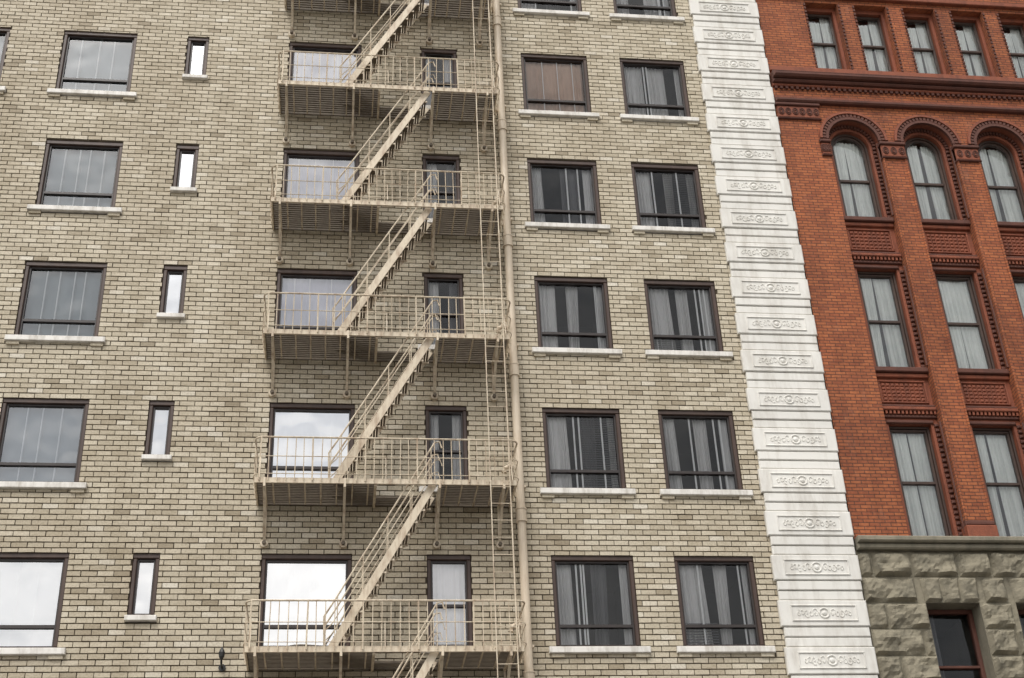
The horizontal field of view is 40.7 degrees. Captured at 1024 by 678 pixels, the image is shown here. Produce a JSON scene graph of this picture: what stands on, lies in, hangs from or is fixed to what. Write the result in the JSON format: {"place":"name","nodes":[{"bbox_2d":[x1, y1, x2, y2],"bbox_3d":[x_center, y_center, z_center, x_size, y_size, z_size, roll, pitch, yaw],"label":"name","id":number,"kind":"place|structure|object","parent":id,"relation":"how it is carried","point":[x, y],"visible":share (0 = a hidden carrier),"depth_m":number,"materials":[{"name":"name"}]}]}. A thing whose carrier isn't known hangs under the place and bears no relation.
{"place":"outdoors","nodes":[
{"label":"outdoors","id":0,"kind":"place"},
{"label":"ground","id":1,"kind":"structure","parent":0,"visible":0},
{"bbox_2d":[0,0,786,677],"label":"mortar wall","id":2,"kind":"structure","parent":1,"relation":"on","point":[354,394],"depth_m":29.05,"materials":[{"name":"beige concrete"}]},
{"bbox_2d":[0,0,749,644],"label":"rooms","id":3,"kind":"object","parent":2,"relation":"attached to","point":[552,200],"visible":0.04,"depth_m":31.89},
{"bbox_2d":[0,3,775,655],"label":"window sills","id":4,"kind":"structure","parent":2,"relation":"attached to","point":[432,347],"depth_m":30.53,"materials":[{"name":"white stone"}]},
{"bbox_2d":[0,0,789,677],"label":"brick courses","id":5,"kind":"object","parent":1,"relation":"on","point":[30,52],"visible":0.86,"depth_m":30.31,"materials":[{"name":"brick"}]},
{"bbox_2d":[218,647,225,670],"bbox_3d":[-5.461,6.020,26.018,0.140,0.377,0.357,1,-31,-7],"label":"wall lantern","id":6,"kind":"object","parent":5,"relation":"attached to","point":[221,667],"depth_m":25.93,"materials":[{"name":"black metal"}]},
{"bbox_2d":[0,0,764,647],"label":"window frames","id":7,"kind":"structure","parent":5,"relation":"in","point":[430,410],"depth_m":30.26,"materials":[{"name":"black metal"}]},
{"bbox_2d":[0,44,348,645],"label":"window glass","id":8,"kind":"object","parent":7,"relation":"in","point":[29,593],"visible":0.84,"depth_m":27.17,"materials":[{"name":"white glass"}]},
{"bbox_2d":[0,0,755,644],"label":"curtains","id":9,"kind":"object","parent":7,"relation":"attached to","point":[42,436],"visible":0.68,"depth_m":30.73,"materials":[{"name":"grey fabric"}]},
{"bbox_2d":[243,0,526,677],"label":"fire escape","id":10,"kind":"object","parent":5,"relation":"attached to","point":[353,96],"visible":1,"depth_m":29.41,"materials":[{"name":"beige paint"}]},
{"bbox_2d":[688,0,878,677],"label":"terracotta quoins","id":11,"kind":"object","parent":5,"relation":"attached to","point":[824,621],"visible":1,"depth_m":31.01,"materials":[{"name":"white stone"}]},
{"bbox_2d":[489,0,534,677],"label":"standpipe","id":12,"kind":"object","parent":1,"relation":"on","point":[521,517],"visible":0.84,"depth_m":29.89,"materials":[{"name":"beige metal"}]},
{"bbox_2d":[853,535,1023,677],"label":"rusticated stone base","id":13,"kind":"object","parent":1,"relation":"on","point":[981,578],"visible":1,"depth_m":28.65,"materials":[{"name":"stone"}]},
{"bbox_2d":[755,0,1023,677],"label":"brick walls","id":14,"kind":"structure","parent":13,"relation":"on","point":[872,494],"depth_m":33.03,"materials":[{"name":"red brick"}]},
{"bbox_2d":[769,0,1023,535],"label":"terracotta ornament","id":15,"kind":"object","parent":14,"relation":"attached to","point":[802,93],"visible":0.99,"depth_m":34.31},
{"bbox_2d":[807,14,1023,535],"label":"window frames","id":16,"kind":"structure","parent":15,"relation":"attached to","point":[967,279],"depth_m":33.46,"materials":[{"name":"brown wood"}]},
{"bbox_2d":[809,19,1023,535],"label":"curtains","id":17,"kind":"object","parent":16,"relation":"attached to","point":[955,295],"visible":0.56,"depth_m":33.26,"materials":[{"name":"grey fabric"}]},
{"bbox_2d":[808,18,1023,551],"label":"rooms","id":18,"kind":"object","parent":14,"relation":"in","point":[928,191],"visible":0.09,"depth_m":36.19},
{"bbox_2d":[927,610,1023,677],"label":"base windows","id":19,"kind":"structure","parent":13,"relation":"on","point":[956,644],"depth_m":29.25,"materials":[{"name":"brown glass"}]}
]}

